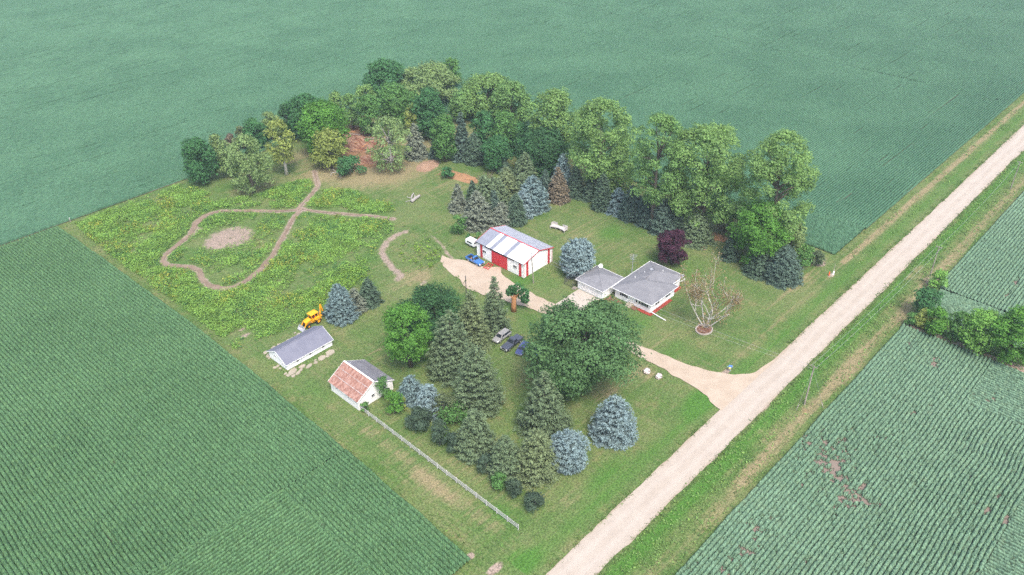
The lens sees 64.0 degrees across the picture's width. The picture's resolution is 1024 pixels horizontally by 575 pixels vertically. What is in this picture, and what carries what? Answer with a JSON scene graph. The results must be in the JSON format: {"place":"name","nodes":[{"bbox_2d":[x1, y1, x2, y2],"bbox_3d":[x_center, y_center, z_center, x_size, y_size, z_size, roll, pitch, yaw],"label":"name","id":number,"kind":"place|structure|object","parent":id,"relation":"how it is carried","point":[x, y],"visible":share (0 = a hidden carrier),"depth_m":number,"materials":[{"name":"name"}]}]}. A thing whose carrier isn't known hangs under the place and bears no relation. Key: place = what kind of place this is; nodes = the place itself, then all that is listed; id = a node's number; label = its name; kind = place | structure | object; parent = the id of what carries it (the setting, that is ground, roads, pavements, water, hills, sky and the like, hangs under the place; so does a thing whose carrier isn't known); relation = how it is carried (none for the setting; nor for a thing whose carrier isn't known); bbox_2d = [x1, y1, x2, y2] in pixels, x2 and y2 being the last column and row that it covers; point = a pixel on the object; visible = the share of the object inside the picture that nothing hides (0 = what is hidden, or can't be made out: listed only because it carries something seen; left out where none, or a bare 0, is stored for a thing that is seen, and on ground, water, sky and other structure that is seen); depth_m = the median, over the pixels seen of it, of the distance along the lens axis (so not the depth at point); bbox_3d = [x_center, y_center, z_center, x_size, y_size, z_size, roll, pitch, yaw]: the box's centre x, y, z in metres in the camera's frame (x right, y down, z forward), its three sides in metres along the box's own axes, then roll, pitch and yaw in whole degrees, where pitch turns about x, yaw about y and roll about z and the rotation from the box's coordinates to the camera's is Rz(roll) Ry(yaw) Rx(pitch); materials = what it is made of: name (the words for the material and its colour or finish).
{"place":"outdoors","nodes":[
{"label":"outdoors","id":0,"kind":"place"},
{"bbox_2d":[161,208,302,290],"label":"dirt track","id":1,"kind":"structure","parent":0,"point":[200,271],"depth_m":218.89,"materials":[{"name":"brown soil"}]},
{"bbox_2d":[0,226,471,574],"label":"soybean field","id":2,"kind":"structure","parent":0,"point":[143,430],"depth_m":157.19,"materials":[{"name":"green plant"}]},
{"bbox_2d":[144,487,373,574],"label":"soybean field","id":3,"kind":"structure","parent":0,"point":[279,533],"depth_m":136.43,"materials":[{"name":"green plant"}]},
{"bbox_2d":[0,0,1010,245],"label":"soybean field","id":4,"kind":"structure","parent":0,"point":[878,144],"depth_m":305.74,"materials":[{"name":"green plant"}]},
{"bbox_2d":[0,67,1023,574],"bbox_3d":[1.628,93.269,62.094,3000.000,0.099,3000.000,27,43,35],"label":"ground","id":5,"kind":"structure","parent":0,"point":[768,321],"depth_m":186.32,"materials":[{"name":"green plant"}]},
{"bbox_2d":[180,136,220,183],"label":"leafy tree","id":6,"kind":"object","parent":5,"relation":"on","point":[197,167],"visible":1,"depth_m":246.40,"materials":[{"name":"green plant"}]},
{"bbox_2d":[73,179,394,349],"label":"tall weeds","id":7,"kind":"object","parent":5,"relation":"on","point":[165,231],"visible":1,"depth_m":218.89,"materials":[{"name":"green plant"}]},
{"bbox_2d":[224,133,274,195],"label":"leafy tree","id":8,"kind":"object","parent":5,"relation":"on","point":[249,154],"visible":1,"depth_m":240.26,"materials":[{"name":"green plant"}]},
{"bbox_2d":[240,117,266,145],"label":"leafy tree","id":9,"kind":"object","parent":5,"relation":"on","point":[253,127],"visible":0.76,"depth_m":268.88,"materials":[{"name":"green plant"}]},
{"bbox_2d":[263,118,296,174],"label":"leafy tree","id":10,"kind":"object","parent":5,"relation":"on","point":[285,152],"visible":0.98,"depth_m":249.73,"materials":[{"name":"green plant"}]},
{"bbox_2d":[267,326,333,369],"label":"long shed","id":11,"kind":"structure","parent":5,"relation":"on","point":[290,353],"depth_m":179.53,"materials":[{"name":"white metal"}]},
{"bbox_2d":[284,92,319,136],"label":"leafy tree","id":12,"kind":"object","parent":5,"relation":"on","point":[298,101],"visible":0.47,"depth_m":270.81,"materials":[{"name":"green plant"}]},
{"bbox_2d":[294,97,351,155],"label":"leafy tree","id":13,"kind":"object","parent":5,"relation":"on","point":[322,113],"visible":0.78,"depth_m":257.23,"materials":[{"name":"green plant"}]},
{"bbox_2d":[308,126,349,170],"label":"leafy tree","id":14,"kind":"object","parent":5,"relation":"on","point":[323,144],"visible":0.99,"depth_m":254.59,"materials":[{"name":"green plant"}]},
{"bbox_2d":[322,283,360,327],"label":"spruce tree","id":15,"kind":"object","parent":5,"relation":"on","point":[340,306],"visible":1,"depth_m":189.13,"materials":[{"name":"blue plant"}]},
{"bbox_2d":[340,92,361,129],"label":"leafy tree","id":16,"kind":"object","parent":5,"relation":"on","point":[348,101],"visible":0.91,"depth_m":280.73,"materials":[{"name":"green plant"}]},
{"bbox_2d":[335,154,366,175],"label":"shrub","id":17,"kind":"object","parent":5,"relation":"on","point":[345,162],"visible":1,"depth_m":254.45,"materials":[{"name":"green plant"}]},
{"bbox_2d":[328,359,393,409],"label":"old shed","id":18,"kind":"structure","parent":5,"relation":"on","point":[352,382],"depth_m":167.70,"materials":[{"name":"white wood"}]},
{"bbox_2d":[342,133,386,151],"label":"debris mound","id":19,"kind":"object","parent":5,"relation":"on","point":[352,140],"visible":0.42,"depth_m":274.78,"materials":[{"name":"red soil"}]},
{"bbox_2d":[354,93,383,135],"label":"leafy tree","id":20,"kind":"object","parent":5,"relation":"on","point":[368,104],"visible":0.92,"depth_m":274.16,"materials":[{"name":"green plant"}]},
{"bbox_2d":[298,238,441,304],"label":"tall weeds","id":21,"kind":"object","parent":5,"relation":"on","point":[324,295],"visible":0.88,"depth_m":207.69,"materials":[{"name":"green plant"}]},
{"bbox_2d":[358,276,384,309],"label":"spruce tree","id":22,"kind":"object","parent":5,"relation":"on","point":[369,293],"visible":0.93,"depth_m":195.27,"materials":[{"name":"green plant"}]},
{"bbox_2d":[360,57,405,99],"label":"leafy tree","id":23,"kind":"object","parent":5,"relation":"on","point":[378,73],"visible":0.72,"depth_m":297.94,"materials":[{"name":"green plant"}]},
{"bbox_2d":[364,114,412,172],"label":"leafy tree","id":24,"kind":"object","parent":5,"relation":"on","point":[392,127],"visible":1,"depth_m":251.95,"materials":[{"name":"green plant"}]},
{"bbox_2d":[375,80,417,125],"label":"leafy tree","id":25,"kind":"object","parent":5,"relation":"on","point":[394,100],"visible":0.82,"depth_m":280.41,"materials":[{"name":"green plant"}]},
{"bbox_2d":[381,301,433,367],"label":"leafy tree","id":26,"kind":"object","parent":5,"relation":"on","point":[415,341],"visible":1,"depth_m":169.27,"materials":[{"name":"green plant"}]},
{"bbox_2d":[397,374,423,408],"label":"spruce tree","id":27,"kind":"object","parent":5,"relation":"on","point":[409,389],"visible":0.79,"depth_m":165.97,"materials":[{"name":"blue plant"}]},
{"bbox_2d":[404,123,428,162],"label":"spruce tree","id":28,"kind":"object","parent":5,"relation":"on","point":[418,152],"visible":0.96,"depth_m":262.94,"materials":[{"name":"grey plant"}]},
{"bbox_2d":[404,406,433,432],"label":"shrub","id":29,"kind":"object","parent":5,"relation":"on","point":[418,415],"visible":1,"depth_m":159.27,"materials":[{"name":"green plant"}]},
{"bbox_2d":[408,86,448,138],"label":"leafy tree","id":30,"kind":"object","parent":5,"relation":"on","point":[428,110],"visible":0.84,"depth_m":270.17,"materials":[{"name":"green plant"}]},
{"bbox_2d":[411,383,447,421],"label":"spruce tree","id":31,"kind":"object","parent":5,"relation":"on","point":[425,396],"visible":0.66,"depth_m":161.93,"materials":[{"name":"blue plant"}]},
{"bbox_2d":[395,280,465,342],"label":"leafy tree","id":32,"kind":"object","parent":5,"relation":"on","point":[432,295],"visible":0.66,"depth_m":179.64,"materials":[{"name":"green plant"}]},
{"bbox_2d":[399,58,461,101],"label":"leafy tree","id":33,"kind":"object","parent":5,"relation":"on","point":[437,75],"visible":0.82,"depth_m":296.83,"materials":[{"name":"green plant"}]},
{"bbox_2d":[360,406,518,529],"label":"rail fence","id":34,"kind":"object","parent":5,"relation":"on","point":[446,471],"visible":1,"depth_m":150.84,"materials":[{"name":"white paint"}]},
{"bbox_2d":[429,113,458,161],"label":"leafy tree","id":35,"kind":"object","parent":5,"relation":"on","point":[443,141],"visible":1,"depth_m":256.74,"materials":[{"name":"green plant"}]},
{"bbox_2d":[425,309,474,388],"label":"spruce tree","id":36,"kind":"object","parent":5,"relation":"on","point":[447,355],"visible":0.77,"depth_m":169.56,"materials":[{"name":"green plant"}]},
{"bbox_2d":[433,393,467,425],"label":"shrub","id":37,"kind":"object","parent":5,"relation":"on","point":[461,416],"visible":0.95,"depth_m":160.60,"materials":[{"name":"green plant"}]},
{"bbox_2d":[447,184,468,214],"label":"spruce tree","id":38,"kind":"object","parent":5,"relation":"on","point":[457,205],"visible":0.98,"depth_m":233.80,"materials":[{"name":"green plant"}]},
{"bbox_2d":[449,112,470,163],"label":"spruce tree","id":39,"kind":"object","parent":5,"relation":"on","point":[461,138],"visible":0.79,"depth_m":260.37,"materials":[{"name":"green plant"}]},
{"bbox_2d":[447,88,478,120],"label":"leafy tree","id":40,"kind":"object","parent":5,"relation":"on","point":[458,100],"visible":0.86,"depth_m":285.07,"materials":[{"name":"green plant"}]},
{"bbox_2d":[451,408,497,464],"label":"spruce tree","id":41,"kind":"object","parent":5,"relation":"on","point":[474,436],"visible":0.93,"depth_m":151.62,"materials":[{"name":"green plant"}]},
{"bbox_2d":[462,132,486,166],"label":"spruce tree","id":42,"kind":"object","parent":5,"relation":"on","point":[473,152],"visible":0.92,"depth_m":259.37,"materials":[{"name":"green plant"}]},
{"bbox_2d":[456,289,494,353],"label":"spruce tree","id":43,"kind":"object","parent":5,"relation":"on","point":[472,319],"visible":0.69,"depth_m":179.22,"materials":[{"name":"green plant"}]},
{"bbox_2d":[460,190,495,234],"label":"spruce tree","id":44,"kind":"object","parent":5,"relation":"on","point":[478,213],"visible":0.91,"depth_m":224.98,"materials":[{"name":"green plant"}]},
{"bbox_2d":[450,343,506,420],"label":"spruce tree","id":45,"kind":"object","parent":5,"relation":"on","point":[475,383],"visible":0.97,"depth_m":162.05,"materials":[{"name":"green plant"}]},
{"bbox_2d":[468,110,495,145],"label":"leafy tree","id":46,"kind":"object","parent":5,"relation":"on","point":[484,126],"visible":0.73,"depth_m":263.63,"materials":[{"name":"green plant"}]},
{"bbox_2d":[460,71,515,119],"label":"leafy tree","id":47,"kind":"object","parent":5,"relation":"on","point":[486,81],"visible":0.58,"depth_m":285.12,"materials":[{"name":"green plant"}]},
{"bbox_2d":[478,133,515,171],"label":"leafy tree","id":48,"kind":"object","parent":5,"relation":"on","point":[495,150],"visible":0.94,"depth_m":251.95,"materials":[{"name":"green plant"}]},
{"bbox_2d":[482,276,512,337],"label":"spruce tree","id":49,"kind":"object","parent":5,"relation":"on","point":[495,318],"visible":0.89,"depth_m":184.52,"materials":[{"name":"green plant"}]},
{"bbox_2d":[491,201,512,226],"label":"spruce tree","id":50,"kind":"object","parent":5,"relation":"on","point":[500,215],"visible":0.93,"depth_m":226.14,"materials":[{"name":"green plant"}]},
{"bbox_2d":[487,110,521,149],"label":"leafy tree","id":51,"kind":"object","parent":5,"relation":"on","point":[503,125],"visible":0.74,"depth_m":260.28,"materials":[{"name":"green plant"}]},
{"bbox_2d":[485,435,526,485],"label":"spruce tree","id":52,"kind":"object","parent":5,"relation":"on","point":[505,456],"visible":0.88,"depth_m":147.04,"materials":[{"name":"green plant"}]},
{"bbox_2d":[497,166,518,198],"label":"spruce tree","id":53,"kind":"object","parent":5,"relation":"on","point":[507,177],"visible":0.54,"depth_m":238.40,"materials":[{"name":"green plant"}]},
{"bbox_2d":[489,79,534,123],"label":"leafy tree","id":54,"kind":"object","parent":5,"relation":"on","point":[504,100],"visible":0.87,"depth_m":276.49,"materials":[{"name":"green plant"}]},
{"bbox_2d":[507,193,527,227],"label":"spruce tree","id":55,"kind":"object","parent":5,"relation":"on","point":[517,213],"visible":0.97,"depth_m":226.18,"materials":[{"name":"green plant"}]},
{"bbox_2d":[505,282,529,312],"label":"broken tree","id":56,"kind":"object","parent":5,"relation":"on","point":[511,290],"visible":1,"depth_m":191.23,"materials":[{"name":"green plant"}]},
{"bbox_2d":[512,151,537,178],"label":"spruce tree","id":57,"kind":"object","parent":5,"relation":"on","point":[523,164],"visible":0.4,"depth_m":241.81,"materials":[{"name":"green plant"}]},
{"bbox_2d":[519,175,550,215],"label":"spruce tree","id":58,"kind":"object","parent":5,"relation":"on","point":[539,196],"visible":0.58,"depth_m":231.75,"materials":[{"name":"blue plant"}]},
{"bbox_2d":[524,489,545,513],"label":"shrub","id":59,"kind":"object","parent":5,"relation":"on","point":[534,498],"visible":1,"depth_m":142.17,"materials":[{"name":"green plant"}]},
{"bbox_2d":[510,427,561,489],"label":"spruce tree","id":60,"kind":"object","parent":5,"relation":"on","point":[538,457],"visible":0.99,"depth_m":146.69,"materials":[{"name":"green plant"}]},
{"bbox_2d":[512,124,570,176],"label":"leafy tree","id":61,"kind":"object","parent":5,"relation":"on","point":[549,144],"visible":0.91,"depth_m":246.61,"materials":[{"name":"green plant"}]},
{"bbox_2d":[513,370,575,440],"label":"spruce tree","id":62,"kind":"object","parent":5,"relation":"on","point":[548,407],"visible":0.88,"depth_m":156.20,"materials":[{"name":"green plant"}]},
{"bbox_2d":[526,86,580,153],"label":"leafy tree","id":63,"kind":"object","parent":5,"relation":"on","point":[553,100],"visible":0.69,"depth_m":250.06,"materials":[{"name":"green plant"}]},
{"bbox_2d":[547,167,570,205],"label":"spruce tree","id":64,"kind":"object","parent":5,"relation":"on","point":[558,191],"visible":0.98,"depth_m":237.28,"materials":[{"name":"brown plant"}]},
{"bbox_2d":[548,427,591,474],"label":"spruce tree","id":65,"kind":"object","parent":5,"relation":"on","point":[570,451],"visible":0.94,"depth_m":148.22,"materials":[{"name":"blue plant"}]},
{"bbox_2d":[567,162,584,200],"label":"spruce tree","id":66,"kind":"object","parent":5,"relation":"on","point":[576,186],"visible":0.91,"depth_m":239.34,"materials":[{"name":"green plant"}]},
{"bbox_2d":[558,238,595,278],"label":"spruce tree","id":67,"kind":"object","parent":5,"relation":"on","point":[577,256],"visible":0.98,"depth_m":201.90,"materials":[{"name":"blue plant"}]},
{"bbox_2d":[520,292,651,399],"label":"oak tree","id":68,"kind":"object","parent":5,"relation":"on","point":[583,365],"visible":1,"depth_m":157.97,"materials":[{"name":"green plant"}]},
{"bbox_2d":[590,173,613,212],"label":"spruce tree","id":69,"kind":"object","parent":5,"relation":"on","point":[600,200],"visible":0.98,"depth_m":231.92,"materials":[{"name":"green plant"}]},
{"bbox_2d":[565,95,641,183],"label":"leafy tree","id":70,"kind":"object","parent":5,"relation":"on","point":[595,134],"visible":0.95,"depth_m":231.03,"materials":[{"name":"green plant"}]},
{"bbox_2d":[587,394,638,450],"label":"spruce tree","id":71,"kind":"object","parent":5,"relation":"on","point":[620,427],"visible":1,"depth_m":155.05,"materials":[{"name":"blue plant"}]},
{"bbox_2d":[604,187,625,217],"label":"spruce tree","id":72,"kind":"object","parent":5,"relation":"on","point":[616,201],"visible":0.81,"depth_m":231.42,"materials":[{"name":"blue plant"}]},
{"bbox_2d":[604,142,634,193],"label":"leafy tree","id":73,"kind":"object","parent":5,"relation":"on","point":[623,180],"visible":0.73,"depth_m":233.45,"materials":[{"name":"green plant"}]},
{"bbox_2d":[617,185,640,223],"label":"spruce tree","id":74,"kind":"object","parent":5,"relation":"on","point":[628,210],"visible":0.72,"depth_m":227.01,"materials":[{"name":"green plant"}]},
{"bbox_2d":[633,192,650,228],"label":"spruce tree","id":75,"kind":"object","parent":5,"relation":"on","point":[642,213],"visible":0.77,"depth_m":224.59,"materials":[{"name":"green plant"}]},
{"bbox_2d":[611,261,684,312],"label":"farmhouse","id":76,"kind":"object","parent":5,"relation":"on","point":[652,285],"visible":0.97,"depth_m":195.67,"materials":[{"name":"white"}]},
{"bbox_2d":[628,111,689,229],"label":"leafy tree","id":77,"kind":"object","parent":5,"relation":"on","point":[666,122],"visible":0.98,"depth_m":212.13,"materials":[{"name":"green plant"}]},
{"bbox_2d":[646,196,675,235],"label":"spruce tree","id":78,"kind":"object","parent":5,"relation":"on","point":[662,214],"visible":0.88,"depth_m":220.96,"materials":[{"name":"green plant"}]},
{"bbox_2d":[655,228,691,264],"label":"leafy tree","id":79,"kind":"object","parent":5,"relation":"on","point":[670,244],"visible":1,"depth_m":205.21,"materials":[{"name":"purple plant"}]},
{"bbox_2d":[681,213,717,250],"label":"spruce tree","id":80,"kind":"object","parent":5,"relation":"on","point":[700,236],"visible":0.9,"depth_m":216.50,"materials":[{"name":"green plant"}]},
{"bbox_2d":[697,325,711,333],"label":"mulch bed","id":81,"kind":"object","parent":5,"relation":"on","point":[703,330],"visible":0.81,"depth_m":186.30,"materials":[{"name":"brown wood"}]},
{"bbox_2d":[675,246,744,331],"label":"birch tree","id":82,"kind":"object","parent":81,"relation":"on","point":[698,293],"visible":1,"depth_m":180.94,"materials":[{"name":"brown plant"}]},
{"bbox_2d":[658,120,763,227],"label":"leafy tree","id":83,"kind":"object","parent":5,"relation":"on","point":[710,138],"visible":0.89,"depth_m":211.07,"materials":[{"name":"green plant"}]},
{"bbox_2d":[720,232,740,262],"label":"spruce tree","id":84,"kind":"object","parent":5,"relation":"on","point":[730,254],"visible":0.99,"depth_m":209.91,"materials":[{"name":"green plant"}]},
{"bbox_2d":[740,246,770,281],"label":"spruce tree","id":85,"kind":"object","parent":5,"relation":"on","point":[755,268],"visible":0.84,"depth_m":203.33,"materials":[{"name":"green plant"}]},
{"bbox_2d":[725,199,794,263],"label":"leafy tree","id":86,"kind":"object","parent":5,"relation":"on","point":[757,241],"visible":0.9,"depth_m":200.81,"materials":[{"name":"green plant"}]},
{"bbox_2d":[729,127,821,250],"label":"leafy tree","id":87,"kind":"object","parent":5,"relation":"on","point":[761,170],"visible":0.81,"depth_m":199.03,"materials":[{"name":"green plant"}]},
{"bbox_2d":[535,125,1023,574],"bbox_3d":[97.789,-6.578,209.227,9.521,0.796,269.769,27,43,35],"label":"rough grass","id":88,"kind":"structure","parent":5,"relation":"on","point":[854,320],"depth_m":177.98,"materials":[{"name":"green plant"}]},
{"bbox_2d":[759,244,803,290],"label":"spruce tree","id":89,"kind":"object","parent":5,"relation":"on","point":[783,267],"visible":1,"depth_m":199.60,"materials":[{"name":"green plant"}]},
{"bbox_2d":[911,286,944,317],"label":"leafy tree","id":90,"kind":"object","parent":5,"relation":"on","point":[926,299],"visible":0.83,"depth_m":185.30,"materials":[{"name":"green plant"}]},
{"bbox_2d":[924,306,951,335],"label":"shrub","id":91,"kind":"object","parent":5,"relation":"on","point":[939,324],"visible":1,"depth_m":180.21,"materials":[{"name":"green plant"}]},
{"bbox_2d":[946,310,970,341],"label":"shrub","id":92,"kind":"object","parent":5,"relation":"on","point":[955,325],"visible":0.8,"depth_m":178.73,"materials":[{"name":"green plant"}]},
{"bbox_2d":[956,307,1005,355],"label":"leafy tree","id":93,"kind":"object","parent":5,"relation":"on","point":[980,320],"visible":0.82,"depth_m":174.43,"materials":[{"name":"green plant"}]},
{"bbox_2d":[988,304,1023,364],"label":"leafy tree","id":94,"kind":"object","parent":5,"relation":"on","point":[1011,331],"visible":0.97,"depth_m":169.86,"materials":[{"name":"green plant"}]},
{"bbox_2d":[0,0,1023,118],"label":"soybean field","id":95,"kind":"structure","parent":0,"point":[52,52],"depth_m":376.58,"materials":[{"name":"green plant"}]},
{"bbox_2d":[475,225,553,277],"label":"pole barn","id":96,"kind":"structure","parent":0,"point":[506,247],"depth_m":209.14,"materials":[{"name":"white metal"}]},
{"bbox_2d":[575,265,623,298],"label":"garage","id":97,"kind":"structure","parent":0,"point":[607,279],"depth_m":198.83,"materials":[{"name":"white"}]},
{"bbox_2d":[440,255,776,409],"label":"driveway","id":98,"kind":"structure","parent":0,"point":[721,391],"depth_m":176.90,"materials":[{"name":"beige gravel"}]},
{"bbox_2d":[439,86,865,253],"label":"soybean field","id":99,"kind":"structure","parent":0,"point":[830,233],"depth_m":224.66,"materials":[{"name":"green plant"}]},
{"bbox_2d":[546,126,1023,574],"bbox_3d":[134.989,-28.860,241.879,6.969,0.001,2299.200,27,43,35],"label":"gravel road","id":100,"kind":"structure","parent":0,"point":[601,544],"depth_m":167.99,"materials":[{"name":"beige gravel"}]},
{"bbox_2d":[675,323,1023,574],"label":"soybean field","id":101,"kind":"structure","parent":0,"point":[902,456],"depth_m":146.30,"materials":[{"name":"green plant"}]},
{"bbox_2d":[931,191,1023,347],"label":"soybean field","id":102,"kind":"structure","parent":0,"point":[988,268],"depth_m":203.51,"materials":[{"name":"green plant"}]},
{"bbox_2d":[967,361,1023,574],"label":"soybean field","id":103,"kind":"structure","parent":0,"point":[999,390],"depth_m":161.88,"materials":[{"name":"green plant"}]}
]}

